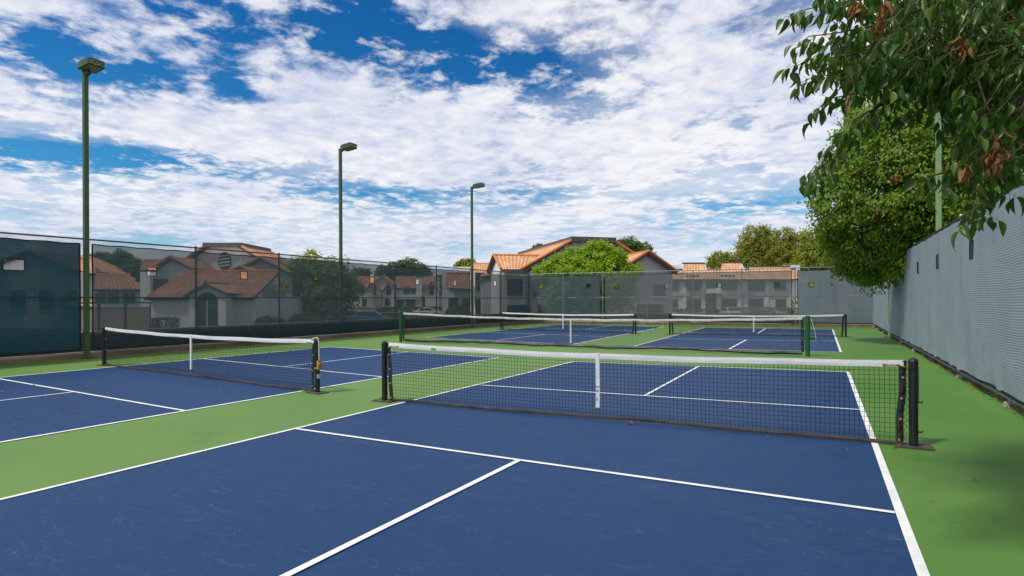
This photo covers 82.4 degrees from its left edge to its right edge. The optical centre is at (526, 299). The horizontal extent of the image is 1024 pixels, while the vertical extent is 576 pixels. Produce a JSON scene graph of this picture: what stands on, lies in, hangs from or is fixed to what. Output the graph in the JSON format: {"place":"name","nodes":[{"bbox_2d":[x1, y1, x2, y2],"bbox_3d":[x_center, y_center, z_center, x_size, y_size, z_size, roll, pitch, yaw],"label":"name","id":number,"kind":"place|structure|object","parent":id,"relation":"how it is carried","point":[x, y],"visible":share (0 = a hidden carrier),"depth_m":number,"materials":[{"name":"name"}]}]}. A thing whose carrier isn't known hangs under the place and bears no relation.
{"place":"outdoors","nodes":[
{"label":"outdoors","id":0,"kind":"place"},
{"bbox_2d":[0,0,982,269],"label":"sky","id":1,"kind":"structure","parent":0,"point":[664,124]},
{"bbox_2d":[0,323,1023,575],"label":"court surface","id":2,"kind":"object","parent":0,"point":[962,523],"visible":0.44,"depth_m":7.10,"materials":[{"name":"green paint"}]},
{"bbox_2d":[78,57,104,358],"bbox_3d":[-12.043,-2.480,16.104,0.793,8.182,0.440,0,0,27],"label":"light pole","id":3,"kind":"object","parent":2,"relation":"on","point":[87,66],"visible":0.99,"depth_m":16.14,"materials":[{"name":"green metal"}]},
{"bbox_2d":[0,347,494,440],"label":"playing court","id":4,"kind":"object","parent":2,"relation":"on","point":[38,414],"visible":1,"depth_m":10.77,"materials":[{"name":"blue concrete"}]},
{"bbox_2d":[98,326,328,393],"bbox_3d":[-6.953,1.110,12.099,8.486,0.954,0.220,0,0,33],"label":"pickleball net","id":5,"kind":"object","parent":4,"relation":"on","point":[316,363],"visible":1,"depth_m":11.48,"materials":[{"name":"black fabric"}]},
{"bbox_2d":[0,347,498,442],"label":"court marking","id":6,"kind":"object","parent":4,"relation":"on","point":[190,409],"visible":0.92,"depth_m":9.66,"materials":[{"name":"white paint"}]},
{"bbox_2d":[0,231,529,358],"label":"chain link fence","id":7,"kind":"object","parent":2,"relation":"on","point":[522,287],"visible":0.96,"depth_m":20.25,"materials":[{"name":"metal"}]},
{"bbox_2d":[0,237,80,355],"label":"windscreen","id":8,"kind":"object","parent":7,"relation":"attached to","point":[41,301],"visible":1,"depth_m":15.29,"materials":[{"name":"black fabric"}]},
{"bbox_2d":[91,244,469,349],"bbox_3d":[-7.689,-0.093,24.670,0.054,2.994,18.910,0,0,28],"label":"windscreen","id":9,"kind":"object","parent":7,"relation":"attached to","point":[211,317],"visible":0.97,"depth_m":20.69,"materials":[{"name":"black fabric"}]},
{"bbox_2d":[475,273,527,323],"bbox_3d":[-1.432,-0.080,36.280,0.044,2.940,6.437,0,0,28],"label":"windscreen","id":10,"kind":"object","parent":7,"relation":"attached to","point":[522,296],"visible":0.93,"depth_m":35.82,"materials":[{"name":"black fabric"}]},
{"bbox_2d":[0,321,529,364],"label":"kerb","id":11,"kind":"structure","parent":2,"relation":"on","point":[50,358],"depth_m":18.66,"materials":[{"name":"grey concrete"}]},
{"bbox_2d":[338,142,356,334],"bbox_3d":[-7.608,-2.471,24.562,0.972,8.122,0.440,0,0,27],"label":"light pole","id":12,"kind":"object","parent":2,"relation":"on","point":[349,146],"visible":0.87,"depth_m":24.64,"materials":[{"name":"green metal"}]},
{"bbox_2d":[0,362,917,575],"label":"playing court","id":13,"kind":"object","parent":2,"relation":"on","point":[278,504],"visible":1,"depth_m":4.60,"materials":[{"name":"blue paint"}]},
{"bbox_2d":[0,361,929,575],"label":"court marking","id":14,"kind":"object","parent":13,"relation":"on","point":[920,566],"visible":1,"depth_m":4.84,"materials":[{"name":"white paint"}]},
{"bbox_2d":[371,341,934,450],"bbox_3d":[0.920,1.085,7.577,7.240,0.929,0.220,0,0,25],"label":"pickleball net","id":15,"kind":"object","parent":13,"relation":"on","point":[912,380],"visible":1,"depth_m":7.08,"materials":[{"name":"black fabric"}]},
{"bbox_2d":[470,182,484,327],"bbox_3d":[-2.845,-2.494,32.954,0.972,8.122,0.440,0,0,27],"label":"light pole","id":16,"kind":"object","parent":2,"relation":"on","point":[478,185],"visible":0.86,"depth_m":33.03,"materials":[{"name":"green metal"}]},
{"bbox_2d":[427,325,659,343],"bbox_3d":[1.815,1.545,28.412,6.994,0.001,14.779,0,0,27],"label":"playing court","id":17,"kind":"object","parent":2,"relation":"on","point":[517,334],"visible":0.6,"depth_m":25.93,"materials":[{"name":"blue paint"}]},
{"bbox_2d":[428,324,660,343],"bbox_3d":[1.818,1.539,28.410,7.050,0.006,14.828,0,0,27],"label":"court marking","id":18,"kind":"object","parent":17,"relation":"on","point":[549,334],"visible":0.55,"depth_m":25.14,"materials":[{"name":"white paint"}]},
{"bbox_2d":[498,312,635,333],"bbox_3d":[1.764,1.079,28.420,7.997,0.934,0.220,0,0,36],"label":"pickleball net","id":19,"kind":"object","parent":17,"relation":"on","point":[569,317],"visible":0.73,"depth_m":28.10,"materials":[{"name":"black fabric"}]},
{"bbox_2d":[399,311,824,355],"bbox_3d":[1.574,0.975,18.761,14.248,1.152,0.144,0,0,27],"label":"tennis net","id":20,"kind":"object","parent":2,"relation":"on","point":[808,337],"visible":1,"depth_m":17.99,"materials":[{"name":"black fabric"}]},
{"bbox_2d":[529,266,872,324],"bbox_3d":[9.317,-0.143,35.166,20.102,3.354,0.095,0,0,24],"label":"chain link fence","id":21,"kind":"object","parent":2,"relation":"on","point":[741,269],"visible":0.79,"depth_m":34.74,"materials":[{"name":"metal"}]},
{"bbox_2d":[530,275,600,320],"bbox_3d":[2.457,-0.108,38.203,4.892,2.962,0.049,0,0,24],"label":"windscreen","id":22,"kind":"object","parent":21,"relation":"attached to","point":[593,301],"visible":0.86,"depth_m":38.16,"materials":[{"name":"black fabric"}]},
{"bbox_2d":[604,271,791,322],"bbox_3d":[9.898,-0.141,34.908,10.851,2.967,0.046,0,0,24],"label":"windscreen","id":23,"kind":"object","parent":21,"relation":"attached to","point":[658,310],"visible":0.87,"depth_m":34.74,"materials":[{"name":"black fabric"}]},
{"bbox_2d":[797,270,872,323],"bbox_3d":[16.777,-0.174,31.855,3.670,2.965,0.028,0,0,24],"label":"windscreen","id":24,"kind":"object","parent":21,"relation":"attached to","point":[824,292],"visible":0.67,"depth_m":31.93,"materials":[{"name":"black fabric"}]},
{"bbox_2d":[530,321,873,326],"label":"kerb","id":25,"kind":"structure","parent":2,"relation":"on","point":[799,325],"depth_m":34.25,"materials":[{"name":"grey concrete"}]},
{"bbox_2d":[637,328,838,351],"bbox_3d":[9.287,1.510,24.119,6.194,0.001,14.290,0,0,27],"label":"playing court","id":26,"kind":"object","parent":2,"relation":"on","point":[829,344],"visible":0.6,"depth_m":21.62,"materials":[{"name":"blue concrete"}]},
{"bbox_2d":[636,328,841,351],"bbox_3d":[9.290,1.503,24.118,6.250,0.006,14.340,0,0,27],"label":"court marking","id":27,"kind":"object","parent":26,"relation":"on","point":[838,345],"visible":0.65,"depth_m":20.96,"materials":[{"name":"white paint"}]},
{"bbox_2d":[669,313,846,336],"bbox_3d":[9.559,1.044,24.622,7.238,0.929,0.220,0,0,20],"label":"pickleball net","id":28,"kind":"object","parent":26,"relation":"on","point":[750,316],"visible":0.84,"depth_m":24.56,"materials":[{"name":"black fabric"}]},
{"bbox_2d":[884,150,891,337],"bbox_3d":[14.105,-2.549,23.271,0.972,8.072,0.440,0,0,27],"label":"light pole","id":29,"kind":"object","parent":2,"relation":"on","point":[889,335],"visible":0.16,"depth_m":23.11,"materials":[{"name":"green metal"}]},
{"bbox_2d":[923,33,941,361],"bbox_3d":[9.779,-2.529,14.364,0.972,8.072,0.440,0,0,27],"label":"light pole","id":30,"kind":"object","parent":2,"relation":"on","point":[938,200],"visible":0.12,"depth_m":14.19,"materials":[{"name":"green metal"}]},
{"bbox_2d":[873,178,1023,408],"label":"chain link fence","id":31,"kind":"object","parent":2,"relation":"on","point":[1008,402],"visible":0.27,"depth_m":11.15,"materials":[{"name":"metal"}]},
{"bbox_2d":[872,282,887,331],"bbox_3d":[16.350,-0.138,27.088,0.064,2.894,8.665,0,0,27],"label":"windscreen","id":32,"kind":"object","parent":31,"relation":"attached to","point":[880,311],"visible":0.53,"depth_m":26.52,"materials":[{"name":"grey fabric"}]},
{"bbox_2d":[889,181,1023,405],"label":"windscreen","id":33,"kind":"object","parent":31,"relation":"attached to","point":[960,310],"visible":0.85,"depth_m":9.96,"materials":[{"name":"grey fabric"}]},
{"bbox_2d":[874,327,1023,413],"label":"curb","id":34,"kind":"structure","parent":2,"relation":"on","point":[987,390],"depth_m":11.09,"materials":[{"name":"grey concrete"}]},
{"bbox_2d":[486,236,677,320],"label":"tiled house","id":35,"kind":"structure","parent":0,"point":[525,261],"depth_m":52.63,"materials":[{"name":"orange tile"}]},
{"bbox_2d":[812,223,839,269],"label":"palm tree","id":36,"kind":"object","parent":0,"point":[831,259],"visible":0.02,"depth_m":41.94,"materials":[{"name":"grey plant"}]},
{"bbox_2d":[827,39,871,257],"bbox_3d":[20.321,-6.887,36.562,2.976,18.645,3.028,0,0,27],"label":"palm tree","id":37,"kind":"object","parent":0,"point":[849,100],"visible":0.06,"depth_m":36.31,"materials":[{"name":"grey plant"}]},
{"label":"ground","id":38,"kind":"structure","parent":0,"visible":0},
{"bbox_2d":[0,315,483,358],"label":"block wall","id":39,"kind":"structure","parent":38,"relation":"on","point":[164,345],"depth_m":16.75,"materials":[{"name":"grey concrete"}]},
{"bbox_2d":[380,256,429,267],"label":"broadleaf tree","id":40,"kind":"object","parent":38,"relation":"on","point":[409,261],"visible":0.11,"depth_m":148.99,"materials":[{"name":"green plant"}]},
{"bbox_2d":[453,257,476,269],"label":"broadleaf tree","id":41,"kind":"object","parent":38,"relation":"on","point":[465,262],"visible":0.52,"depth_m":97.24,"materials":[{"name":"green plant"}]},
{"bbox_2d":[529,243,542,248],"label":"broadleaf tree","id":42,"kind":"object","parent":38,"relation":"on","point":[537,245],"visible":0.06,"depth_m":99.75,"materials":[{"name":"green plant"}]},
{"bbox_2d":[530,238,647,312],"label":"broadleaf tree","id":43,"kind":"object","parent":38,"relation":"on","point":[582,260],"visible":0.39,"depth_m":42.78,"materials":[{"name":"green plant"}]},
{"bbox_2d":[617,234,647,251],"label":"broadleaf tree","id":44,"kind":"object","parent":38,"relation":"on","point":[633,245],"visible":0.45,"depth_m":94.04,"materials":[{"name":"green plant"}]},
{"bbox_2d":[641,241,656,253],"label":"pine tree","id":45,"kind":"object","parent":38,"relation":"on","point":[645,246],"visible":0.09,"depth_m":96.52,"materials":[{"name":"green plant"}]},
{"bbox_2d":[530,313,823,323],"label":"block wall","id":46,"kind":"structure","parent":38,"relation":"on","point":[703,322],"depth_m":35.00,"materials":[{"name":"grey concrete"}]},
{"bbox_2d":[705,248,739,268],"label":"broadleaf tree","id":47,"kind":"object","parent":38,"relation":"on","point":[715,259],"visible":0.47,"depth_m":110.91,"materials":[{"name":"green plant"}]},
{"bbox_2d":[727,223,777,267],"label":"broadleaf tree","id":48,"kind":"object","parent":38,"relation":"on","point":[748,253],"visible":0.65,"depth_m":106.56,"materials":[{"name":"plant"}]},
{"bbox_2d":[764,226,818,268],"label":"tree","id":49,"kind":"object","parent":38,"relation":"on","point":[782,251],"visible":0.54,"depth_m":102.87,"materials":[{"name":"plant"}]},
{"bbox_2d":[792,282,813,313],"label":"shrub","id":50,"kind":"object","parent":38,"relation":"on","point":[809,284],"visible":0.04,"depth_m":48.12,"materials":[{"name":"green plant"}]},
{"bbox_2d":[789,225,828,269],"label":"broadleaf tree","id":51,"kind":"object","parent":38,"relation":"on","point":[807,254],"visible":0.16,"depth_m":91.22,"materials":[{"name":"green plant"}]},
{"bbox_2d":[772,0,1023,251],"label":"broadleaf tree","id":52,"kind":"object","parent":38,"relation":"on","point":[976,51],"visible":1,"depth_m":2.91,"materials":[{"name":"green plant"}]},
{"bbox_2d":[797,50,1023,296],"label":"broadleaf tree","id":53,"kind":"object","parent":38,"relation":"on","point":[873,252],"visible":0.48,"depth_m":17.98,"materials":[{"name":"green plant"}]},
{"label":"parking lot","id":54,"kind":"structure","parent":0,"visible":0},
{"bbox_2d":[4,256,91,306],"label":"house","id":55,"kind":"structure","parent":54,"relation":"on","point":[12,266],"depth_m":56.00,"materials":[{"name":"paint"}]},
{"bbox_2d":[81,302,91,331],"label":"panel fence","id":56,"kind":"object","parent":54,"relation":"on","point":[90,317],"depth_m":44.97,"materials":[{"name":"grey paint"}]},
{"bbox_2d":[148,243,316,278],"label":"clubhouse","id":57,"kind":"structure","parent":54,"relation":"on","point":[241,247],"depth_m":51.00,"materials":[{"name":"brown tile"}]},
{"bbox_2d":[291,249,350,280],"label":"broadleaf tree","id":58,"kind":"object","parent":54,"relation":"on","point":[312,252],"visible":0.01,"depth_m":49.78,"materials":[{"name":"green plant"}]},
{"bbox_2d":[453,263,488,312],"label":"apartment building","id":59,"kind":"structure","parent":54,"relation":"on","point":[481,266],"depth_m":74.20,"materials":[{"name":"grey paint"}]},
{"bbox_2d":[672,262,799,313],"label":"apartment building","id":60,"kind":"structure","parent":54,"relation":"on","point":[703,267],"depth_m":84.66,"materials":[{"name":"paint"}]}
]}

